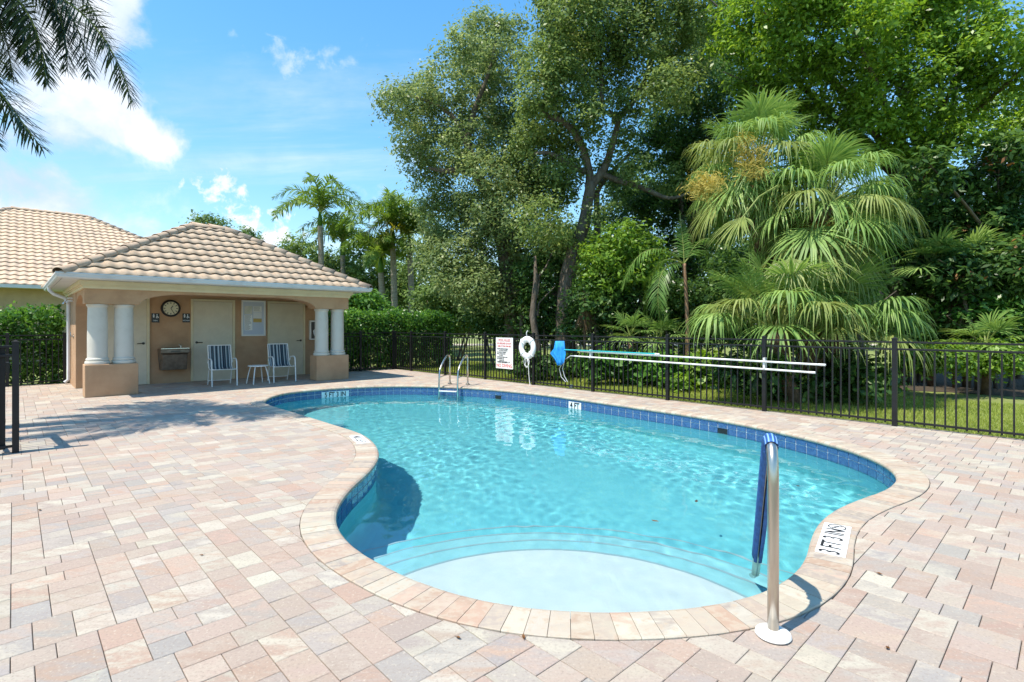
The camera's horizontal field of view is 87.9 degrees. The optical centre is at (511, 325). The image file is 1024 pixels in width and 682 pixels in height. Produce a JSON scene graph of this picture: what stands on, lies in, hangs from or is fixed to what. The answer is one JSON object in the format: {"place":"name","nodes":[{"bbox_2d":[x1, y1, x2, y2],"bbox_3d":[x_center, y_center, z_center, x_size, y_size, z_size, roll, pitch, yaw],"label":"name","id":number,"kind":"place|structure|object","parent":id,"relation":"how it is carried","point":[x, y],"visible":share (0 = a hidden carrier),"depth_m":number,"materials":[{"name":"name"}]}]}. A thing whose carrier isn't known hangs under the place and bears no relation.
{"place":"outdoors","nodes":[
{"label":"outdoors","id":0,"kind":"place"},
{"bbox_2d":[0,367,1023,681],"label":"patio","id":1,"kind":"structure","parent":0,"point":[158,537],"depth_m":3.07,"materials":[{"name":"beige stone"}]},
{"bbox_2d":[0,348,9,449],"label":"fence gate","id":2,"kind":"structure","parent":1,"relation":"on","point":[4,367],"depth_m":5.94,"materials":[{"name":"black metal"}]},
{"bbox_2d":[0,340,19,452],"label":"pool fence","id":3,"kind":"object","parent":1,"relation":"on","point":[14,355],"visible":0.98,"depth_m":5.97,"materials":[{"name":"black metal"}]},
{"bbox_2d":[0,332,65,386],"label":"pool fence","id":4,"kind":"object","parent":1,"relation":"on","point":[7,339],"visible":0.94,"depth_m":12.85,"materials":[{"name":"black metal"}]},
{"bbox_2d":[41,222,372,397],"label":"pool house","id":5,"kind":"structure","parent":1,"relation":"on","point":[208,278],"depth_m":12.96,"materials":[{"name":"paint"}]},
{"bbox_2d":[107,298,149,384],"bbox_3d":[-9.228,0.369,12.610,1.048,2.111,0.092,0,0,-43],"label":"door","id":6,"kind":"structure","parent":5,"relation":"in","point":[141,313],"depth_m":12.85,"materials":[{"name":"paint"}]},
{"bbox_2d":[151,313,158,322],"bbox_3d":[-8.771,-0.189,13.070,0.165,0.225,0.015,0,0,-43],"label":"restroom sign","id":7,"kind":"object","parent":5,"relation":"attached to","point":[154,317],"visible":1,"depth_m":13.06,"materials":[{"name":"black plastic"}]},
{"bbox_2d":[161,300,180,316],"bbox_3d":[-8.527,-0.432,13.277,0.430,0.430,0.045,0,0,-43],"label":"wall clock","id":8,"kind":"object","parent":5,"relation":"attached to","point":[170,308],"depth_m":13.27,"materials":[{"name":"black plastic"}]},
{"bbox_2d":[157,344,189,369],"bbox_3d":[-8.376,0.776,13.159,0.620,0.628,0.428,0,0,-43],"label":"drinking fountain","id":9,"kind":"object","parent":5,"relation":"attached to","point":[172,358],"visible":1,"depth_m":13.04,"materials":[{"name":"metal"}]},
{"bbox_2d":[182,314,189,321],"bbox_3d":[-8.291,-0.196,13.520,0.165,0.225,0.015,0,0,-43],"label":"restroom sign","id":10,"kind":"object","parent":5,"relation":"attached to","point":[185,317],"visible":1,"depth_m":13.51,"materials":[{"name":"black plastic"}]},
{"bbox_2d":[191,299,234,380],"bbox_3d":[-7.823,0.369,13.930,1.038,2.111,0.092,0,0,-43],"label":"door","id":11,"kind":"structure","parent":5,"relation":"in","point":[212,323],"depth_m":13.87,"materials":[{"name":"paint"}]},
{"bbox_2d":[241,300,265,335],"bbox_3d":[-7.105,-0.204,14.600,0.621,0.979,0.064,0,0,-43],"label":"notice board","id":12,"kind":"object","parent":5,"relation":"attached to","point":[253,317],"visible":1,"depth_m":14.59,"materials":[{"name":"grey paper"}]},
{"bbox_2d":[267,301,304,376],"bbox_3d":[-6.451,0.369,15.217,1.054,2.111,0.092,0,0,-43],"label":"door","id":13,"kind":"structure","parent":5,"relation":"in","point":[285,322],"depth_m":15.28,"materials":[{"name":"paint"}]},
{"bbox_2d":[309,321,314,339],"bbox_3d":[-5.843,0.134,15.761,0.340,0.571,0.098,0,0,-43],"label":"framed notice","id":14,"kind":"object","parent":5,"relation":"attached to","point":[311,330],"visible":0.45,"depth_m":15.65,"materials":[{"name":"white paper"}]},
{"bbox_2d":[207,345,237,386],"bbox_3d":[-6.978,0.952,12.781,0.561,0.967,0.678,0,0,-39],"label":"sling chair","id":15,"kind":"object","parent":1,"relation":"on","point":[220,357],"visible":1,"depth_m":12.93,"materials":[{"name":"blue fabric"}]},
{"bbox_2d":[246,364,269,384],"bbox_3d":[-6.273,1.204,13.122,0.464,0.458,0.464,0,0,-43],"label":"side table","id":16,"kind":"object","parent":1,"relation":"on","point":[259,365],"visible":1,"depth_m":13.09,"materials":[{"name":"white plastic"}]},
{"bbox_2d":[267,343,295,382],"bbox_3d":[-5.965,0.952,13.732,0.561,0.967,0.678,0,0,-39],"label":"sling chair","id":17,"kind":"object","parent":1,"relation":"on","point":[278,354],"visible":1,"depth_m":13.89,"materials":[{"name":"blue fabric"}]},
{"bbox_2d":[328,330,394,370],"bbox_3d":[-4.778,0.814,16.584,2.510,1.312,0.070,0,0,-43],"label":"pool fence","id":18,"kind":"object","parent":1,"relation":"on","point":[360,333],"visible":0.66,"depth_m":16.77,"materials":[{"name":"black metal"}]},
{"bbox_2d":[438,354,468,395],"bbox_3d":[-1.389,1.508,12.670,0.580,1.644,0.712,0,0,17],"label":"pool ladder","id":19,"kind":"object","parent":1,"relation":"attached to","point":[458,377],"visible":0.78,"depth_m":12.58,"materials":[{"name":"metal"}]},
{"bbox_2d":[250,384,929,640],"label":"swimming pool","id":20,"kind":"structure","parent":1,"relation":"in","point":[816,580],"depth_m":3.42,"materials":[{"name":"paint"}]},
{"bbox_2d":[349,435,370,443],"bbox_3d":[-1.904,1.418,6.637,0.155,0.008,0.500,0,0,-28],"label":"depth plaque","id":21,"kind":"object","parent":20,"relation":"on","point":[359,439],"visible":1,"depth_m":6.61,"materials":[{"name":"white tile"}]},
{"bbox_2d":[815,522,851,557],"bbox_3d":[2.147,1.418,3.540,0.165,0.008,0.600,0,0,36],"label":"depth plaque","id":22,"kind":"object","parent":20,"relation":"on","point":[833,540],"visible":1,"depth_m":3.50,"materials":[{"name":"white tile"}]},
{"bbox_2d":[395,331,1023,436],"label":"pool fence","id":23,"kind":"object","parent":1,"relation":"on","point":[894,420],"visible":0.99,"depth_m":9.20,"materials":[{"name":"black metal"}]},
{"bbox_2d":[496,337,512,368],"bbox_3d":[-0.196,0.702,13.530,0.009,0.791,0.641,0,0,-43],"label":"pool rules sign","id":24,"kind":"object","parent":23,"relation":"attached to","point":[504,353],"visible":1,"depth_m":13.52,"materials":[{"name":"white"}]},
{"bbox_2d":[519,330,535,383],"bbox_3d":[0.386,0.834,12.837,0.196,1.436,0.608,0,0,-31],"label":"life ring","id":25,"kind":"object","parent":23,"relation":"hanging from","point":[532,344],"visible":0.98,"depth_m":12.79,"materials":[{"name":"white plastic"}]},
{"bbox_2d":[762,358,766,369],"bbox_3d":[4.185,0.632,8.804,0.115,0.202,0.030,0,0,-43],"label":"pole bracket","id":26,"kind":"object","parent":23,"relation":"attached to","point":[764,364],"visible":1,"depth_m":8.78,"materials":[{"name":"white metal"}]},
{"bbox_2d":[559,355,815,381],"bbox_3d":[2.888,0.966,10.167,0.037,0.616,5.303,0,0,-43],"label":"maintenance pole","id":27,"kind":"object","parent":26,"relation":"attached to","point":[810,372],"visible":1,"depth_m":9.69,"materials":[{"name":"white metal"}]},
{"bbox_2d":[580,351,825,365],"bbox_3d":[3.151,0.583,9.887,0.037,0.075,4.820,0,0,-43],"label":"maintenance pole","id":28,"kind":"object","parent":26,"relation":"attached to","point":[815,364],"visible":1,"depth_m":9.34,"materials":[{"name":"white metal"}]},
{"label":"pole bracket","id":29,"kind":"object","parent":23,"relation":"attached to","visible":0},
{"bbox_2d":[564,349,659,354],"bbox_3d":[1.988,0.544,11.066,0.032,0.035,2.442,0,0,-43],"label":"maintenance pole","id":30,"kind":"object","parent":29,"relation":"attached to","point":[613,351],"visible":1,"depth_m":10.94,"materials":[{"name":"teal metal"}]},
{"bbox_2d":[550,341,565,364],"bbox_3d":[1.039,0.623,12.054,0.082,0.557,0.466,0,0,-43],"label":"net bag","id":31,"kind":"object","parent":30,"relation":"hanging from","point":[558,352],"visible":1,"depth_m":12.00,"materials":[{"name":"blue fabric"}]},
{"bbox_2d":[751,433,791,644],"bbox_3d":[1.429,1.264,3.092,0.155,1.483,1.521,0,0,19],"label":"hand rail","id":32,"kind":"object","parent":1,"relation":"on","point":[771,630],"visible":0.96,"depth_m":2.44,"materials":[{"name":"silver metal"}]},
{"bbox_2d":[0,0,1023,326],"label":"sky","id":33,"kind":"structure","parent":0,"point":[241,99],"materials":[{"name":"blue"}]},
{"bbox_2d":[5,328,1023,438],"bbox_3d":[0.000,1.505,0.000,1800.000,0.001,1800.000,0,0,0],"label":"ground","id":34,"kind":"structure","parent":0,"point":[995,399],"depth_m":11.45,"materials":[{"name":"green plant"}]},
{"bbox_2d":[0,300,66,385],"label":"hedge","id":35,"kind":"object","parent":34,"relation":"on","point":[53,322],"visible":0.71,"depth_m":13.15,"materials":[{"name":"green plant"}]},
{"bbox_2d":[0,0,142,157],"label":"feather palm","id":36,"kind":"object","parent":34,"relation":"on","point":[23,19],"visible":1,"depth_m":6.96,"materials":[{"name":"green plant"}]},
{"bbox_2d":[0,206,142,364],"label":"neighbour house","id":37,"kind":"structure","parent":34,"relation":"on","point":[37,246],"depth_m":22.25,"materials":[{"name":"tile"}]},
{"bbox_2d":[178,209,234,227],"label":"background tree","id":38,"kind":"object","parent":34,"relation":"on","point":[210,220],"visible":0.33,"depth_m":34.02,"materials":[{"name":"green plant"}]},
{"bbox_2d":[232,223,265,240],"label":"background tree","id":39,"kind":"object","parent":34,"relation":"on","point":[251,233],"visible":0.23,"depth_m":33.21,"materials":[{"name":"green plant"}]},
{"bbox_2d":[270,171,366,264],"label":"foxtail palm","id":40,"kind":"object","parent":34,"relation":"on","point":[322,196],"visible":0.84,"depth_m":27.68,"materials":[{"name":"green plant"}]},
{"bbox_2d":[272,231,368,282],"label":"background tree","id":41,"kind":"object","parent":34,"relation":"on","point":[333,263],"visible":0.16,"depth_m":30.51,"materials":[{"name":"green plant"}]},
{"bbox_2d":[289,210,380,349],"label":"foxtail palm","id":42,"kind":"object","parent":34,"relation":"on","point":[342,234],"visible":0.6,"depth_m":29.47,"materials":[{"name":"green plant"}]},
{"bbox_2d":[345,288,398,339],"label":"background tree","id":43,"kind":"object","parent":34,"relation":"on","point":[372,300],"visible":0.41,"depth_m":21.09,"materials":[{"name":"green plant"}]},
{"bbox_2d":[334,227,418,355],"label":"foxtail palm","id":44,"kind":"object","parent":34,"relation":"on","point":[381,251],"visible":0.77,"depth_m":25.12,"materials":[{"name":"green plant"}]},
{"bbox_2d":[335,186,440,330],"bbox_3d":[-5.828,-2.469,25.707,5.086,8.013,4.838,0,0,-27],"label":"foxtail palm","id":45,"kind":"object","parent":34,"relation":"on","point":[393,203],"visible":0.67,"depth_m":25.22,"materials":[{"name":"green plant"}]},
{"bbox_2d":[339,232,436,333],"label":"background tree","id":46,"kind":"object","parent":34,"relation":"on","point":[372,278],"visible":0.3,"depth_m":29.46,"materials":[{"name":"green plant"}]},
{"bbox_2d":[328,305,457,370],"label":"hedge","id":47,"kind":"object","parent":34,"relation":"on","point":[386,321],"visible":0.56,"depth_m":17.90,"materials":[{"name":"green plant"}]},
{"bbox_2d":[364,199,453,352],"bbox_3d":[-4.860,-2.236,26.225,4.632,7.546,4.769,0,0,0],"label":"foxtail palm","id":48,"kind":"object","parent":34,"relation":"on","point":[405,227],"visible":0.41,"depth_m":25.68,"materials":[{"name":"green plant"}]},
{"bbox_2d":[399,274,484,360],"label":"shrub","id":49,"kind":"object","parent":34,"relation":"on","point":[434,300],"visible":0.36,"depth_m":22.41,"materials":[{"name":"green plant"}]},
{"bbox_2d":[364,0,567,355],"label":"oak tree","id":50,"kind":"object","parent":34,"relation":"on","point":[483,217],"visible":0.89,"depth_m":17.65,"materials":[{"name":"green plant"}]},
{"bbox_2d":[456,261,545,366],"bbox_3d":[-0.380,-0.389,19.069,3.426,3.869,2.696,0,0,33],"label":"shrub","id":51,"kind":"object","parent":34,"relation":"on","point":[490,326],"visible":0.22,"depth_m":18.75,"materials":[{"name":"green plant"}]},
{"bbox_2d":[511,269,540,349],"bbox_3d":[0.611,-0.278,17.404,1.275,3.624,0.411,0,0,0],"label":"bare trunk","id":52,"kind":"object","parent":34,"relation":"on","point":[521,321],"visible":0.37,"depth_m":17.34,"materials":[{"name":"brown plant"}]},
{"bbox_2d":[529,253,554,356],"bbox_3d":[0.944,-0.380,16.266,0.806,3.839,0.419,0,0,7],"label":"bare trunk","id":53,"kind":"object","parent":34,"relation":"on","point":[534,313],"visible":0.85,"depth_m":16.14,"materials":[{"name":"brown plant"}]},
{"bbox_2d":[504,238,582,355],"bbox_3d":[1.093,-0.779,17.495,3.049,4.653,2.789,0,0,-21],"label":"shrub","id":54,"kind":"object","parent":34,"relation":"on","point":[545,322],"visible":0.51,"depth_m":16.88,"materials":[{"name":"green plant"}]},
{"bbox_2d":[504,348,582,380],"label":"shrub","id":55,"kind":"object","parent":34,"relation":"on","point":[552,366],"visible":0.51,"depth_m":14.40,"materials":[{"name":"green plant"}]},
{"bbox_2d":[541,243,577,319],"bbox_3d":[1.541,-0.588,16.987,1.801,4.249,0.367,0,0,-8],"label":"bare trunk","id":56,"kind":"object","parent":34,"relation":"on","point":[558,279],"visible":0.17,"depth_m":16.98,"materials":[{"name":"brown plant"}]},
{"bbox_2d":[567,249,604,350],"bbox_3d":[2.491,-0.399,15.713,1.820,3.851,1.720,0,0,0],"label":"palmetto","id":57,"kind":"object","parent":34,"relation":"on","point":[595,295],"visible":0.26,"depth_m":15.53,"materials":[{"name":"green plant"}]},
{"bbox_2d":[571,291,603,377],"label":"dead frond","id":58,"kind":"object","parent":34,"relation":"on","point":[584,322],"visible":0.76,"depth_m":15.11,"materials":[{"name":"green plant"}]},
{"bbox_2d":[306,168,906,342],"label":"woods","id":59,"kind":"object","parent":34,"relation":"on","point":[590,231],"depth_m":35.33,"materials":[{"name":"green plant"}]},
{"bbox_2d":[492,0,730,372],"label":"oak tree","id":60,"kind":"object","parent":34,"relation":"on","point":[587,39],"visible":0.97,"depth_m":15.86,"materials":[{"name":"green plant"}]},
{"bbox_2d":[550,272,677,353],"bbox_3d":[2.924,-0.016,15.796,3.573,3.137,2.838,0,0,-16],"label":"shrub","id":61,"kind":"object","parent":34,"relation":"on","point":[623,303],"visible":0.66,"depth_m":15.21,"materials":[{"name":"green plant"}]},
{"bbox_2d":[567,215,673,350],"bbox_3d":[3.211,-0.841,15.577,3.229,4.761,2.680,0,0,0],"label":"shrub","id":62,"kind":"object","parent":34,"relation":"on","point":[623,248],"visible":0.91,"depth_m":15.12,"materials":[{"name":"green plant"}]},
{"bbox_2d":[602,309,660,351],"bbox_3d":[3.124,0.492,13.998,1.758,2.074,1.924,0,0,0],"label":"palmetto","id":63,"kind":"object","parent":34,"relation":"on","point":[633,322],"visible":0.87,"depth_m":13.85,"materials":[{"name":"green plant"}]},
{"bbox_2d":[574,340,697,387],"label":"shrub","id":64,"kind":"object","parent":34,"relation":"on","point":[634,369],"visible":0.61,"depth_m":13.03,"materials":[{"name":"green plant"}]},
{"bbox_2d":[633,267,657,348],"bbox_3d":[4.061,-0.117,15.364,1.201,3.302,0.292,0,0,-4],"label":"bare trunk","id":65,"kind":"object","parent":34,"relation":"on","point":[646,334],"visible":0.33,"depth_m":15.37,"materials":[{"name":"brown plant"}]},
{"bbox_2d":[627,311,689,351],"bbox_3d":[3.855,0.559,13.989,1.690,1.942,1.977,0,0,0],"label":"palmetto","id":66,"kind":"object","parent":34,"relation":"on","point":[664,326],"visible":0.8,"depth_m":13.79,"materials":[{"name":"green plant"}]},
{"bbox_2d":[621,214,730,355],"bbox_3d":[4.485,-0.821,14.594,3.874,4.716,1.579,0,0,-33],"label":"queen palm","id":67,"kind":"object","parent":34,"relation":"on","point":[684,281],"visible":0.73,"depth_m":14.26,"materials":[{"name":"green plant"}]},
{"bbox_2d":[600,3,764,355],"bbox_3d":[6.397,-5.446,19.705,7.303,14.111,5.454,0,0,0],"label":"broadleaf tree","id":68,"kind":"object","parent":34,"relation":"on","point":[673,138],"visible":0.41,"depth_m":18.74,"materials":[{"name":"green plant"}]},
{"bbox_2d":[636,270,747,354],"bbox_3d":[5.214,-0.076,15.566,3.770,3.257,2.960,0,0,0],"label":"shrub","id":69,"kind":"object","parent":34,"relation":"on","point":[695,289],"visible":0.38,"depth_m":14.98,"materials":[{"name":"green plant"}]},
{"bbox_2d":[658,348,729,392],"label":"shrub","id":70,"kind":"object","parent":34,"relation":"on","point":[709,379],"visible":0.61,"depth_m":12.36,"materials":[{"name":"green plant"}]},
{"bbox_2d":[675,84,843,353],"bbox_3d":[5.191,-1.757,11.560,3.901,6.602,3.680,0,0,0],"label":"fan palm","id":71,"kind":"object","parent":34,"relation":"on","point":[776,121],"visible":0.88,"depth_m":10.91,"materials":[{"name":"green plant"}]},
{"bbox_2d":[676,244,889,403],"bbox_3d":[5.117,-0.067,10.325,3.632,3.266,3.534,0,0,42],"label":"fan palm","id":72,"kind":"object","parent":34,"relation":"on","point":[745,290],"visible":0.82,"depth_m":9.67,"materials":[{"name":"green plant"}]},
{"bbox_2d":[693,338,918,405],"bbox_3d":[5.484,0.986,10.167,3.756,1.495,1.952,0,0,0],"label":"shrub","id":73,"kind":"object","parent":34,"relation":"on","point":[853,381],"visible":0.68,"depth_m":9.97,"materials":[{"name":"green plant"}]},
{"bbox_2d":[706,126,930,385],"bbox_3d":[5.838,-1.146,10.282,4.595,5.414,3.376,0,0,-43],"label":"fan palm","id":74,"kind":"object","parent":34,"relation":"on","point":[821,234],"visible":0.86,"depth_m":9.83,"materials":[{"name":"green plant"}]},
{"bbox_2d":[745,251,948,400],"bbox_3d":[6.355,0.077,10.411,3.423,3.002,3.215,0,0,43],"label":"fan palm","id":75,"kind":"object","parent":34,"relation":"on","point":[888,313],"visible":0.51,"depth_m":9.66,"materials":[{"name":"green plant"}]},
{"bbox_2d":[696,0,1023,341],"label":"broadleaf tree","id":76,"kind":"object","parent":34,"relation":"on","point":[766,35],"visible":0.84,"depth_m":13.09,"materials":[{"name":"green plant"}]},
{"bbox_2d":[856,291,895,361],"bbox_3d":[8.287,-0.071,12.564,1.356,3.208,0.282,0,0,7],"label":"bare trunk","id":77,"kind":"object","parent":34,"relation":"on","point":[862,345],"visible":0.09,"depth_m":12.53,"materials":[{"name":"brown plant"}]},
{"bbox_2d":[794,364,1023,396],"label":"mulch bed","id":78,"kind":"object","parent":34,"relation":"on","point":[1019,389],"visible":0.2,"depth_m":12.89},
{"bbox_2d":[693,204,911,373],"bbox_3d":[7.728,-0.799,14.267,5.648,4.968,3.048,0,0,0],"label":"shrub","id":79,"kind":"object","parent":78,"relation":"on","point":[900,286],"visible":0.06,"depth_m":13.82,"materials":[{"name":"green plant"}]},
{"bbox_2d":[878,253,913,385],"bbox_3d":[9.694,-0.236,13.405,0.969,3.540,0.380,0,0,0],"label":"bare trunk","id":80,"kind":"object","parent":78,"relation":"on","point":[895,294],"visible":0.15,"depth_m":13.33,"materials":[{"name":"brown plant"}]},
{"bbox_2d":[854,177,975,383],"bbox_3d":[10.807,-1.182,13.918,3.925,5.460,2.911,0,0,0],"label":"shrub","id":81,"kind":"object","parent":78,"relation":"on","point":[937,210],"visible":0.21,"depth_m":13.34,"materials":[{"name":"green plant"}]},
{"bbox_2d":[886,223,990,385],"bbox_3d":[10.433,-0.521,13.244,2.558,4.095,2.528,0,0,0],"label":"palmetto","id":82,"kind":"object","parent":78,"relation":"on","point":[944,234],"visible":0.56,"depth_m":12.86,"materials":[{"name":"green plant"}]},
{"bbox_2d":[882,330,1023,383],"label":"shrub","id":83,"kind":"object","parent":78,"relation":"on","point":[984,363],"visible":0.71,"depth_m":10.91,"materials":[{"name":"green plant"}]},
{"bbox_2d":[926,259,984,389],"bbox_3d":[10.669,-0.005,12.429,1.678,3.074,0.411,0,0,0],"label":"bare trunk","id":84,"kind":"object","parent":78,"relation":"on","point":[964,302],"visible":0.38,"depth_m":12.38,"materials":[{"name":"brown plant"}]},
{"bbox_2d":[934,283,978,387],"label":"dead frond","id":85,"kind":"object","parent":78,"relation":"on","point":[953,377],"visible":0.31,"depth_m":12.79,"materials":[{"name":"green plant"}]},
{"bbox_2d":[892,124,1023,378],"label":"magnolia tree","id":86,"kind":"object","parent":78,"relation":"on","point":[998,204],"visible":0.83,"depth_m":12.43,"materials":[{"name":"green plant"}]},
{"bbox_2d":[919,220,1020,386],"bbox_3d":[11.113,-0.508,12.995,2.530,4.069,2.556,0,0,0],"label":"palmetto","id":87,"kind":"object","parent":78,"relation":"on","point":[970,237],"visible":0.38,"depth_m":12.63,"materials":[{"name":"green plant"}]},
{"bbox_2d":[921,279,1023,388],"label":"shrub","id":88,"kind":"object","parent":78,"relation":"on","point":[982,307],"visible":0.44,"depth_m":12.36,"materials":[{"name":"green plant"}]},
{"bbox_2d":[930,306,1023,394],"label":"palmetto","id":89,"kind":"object","parent":78,"relation":"on","point":[997,324],"visible":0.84,"depth_m":11.52,"materials":[{"name":"green plant"}]},
{"bbox_2d":[274,394,888,611],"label":"water","id":90,"kind":"structure","parent":0,"point":[526,504],"depth_m":4.91,"materials":[{"name":"blue liquid"}]},
{"bbox_2d":[453,344,876,345],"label":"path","id":91,"kind":"structure","parent":0,"point":[581,345],"depth_m":40.15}
]}

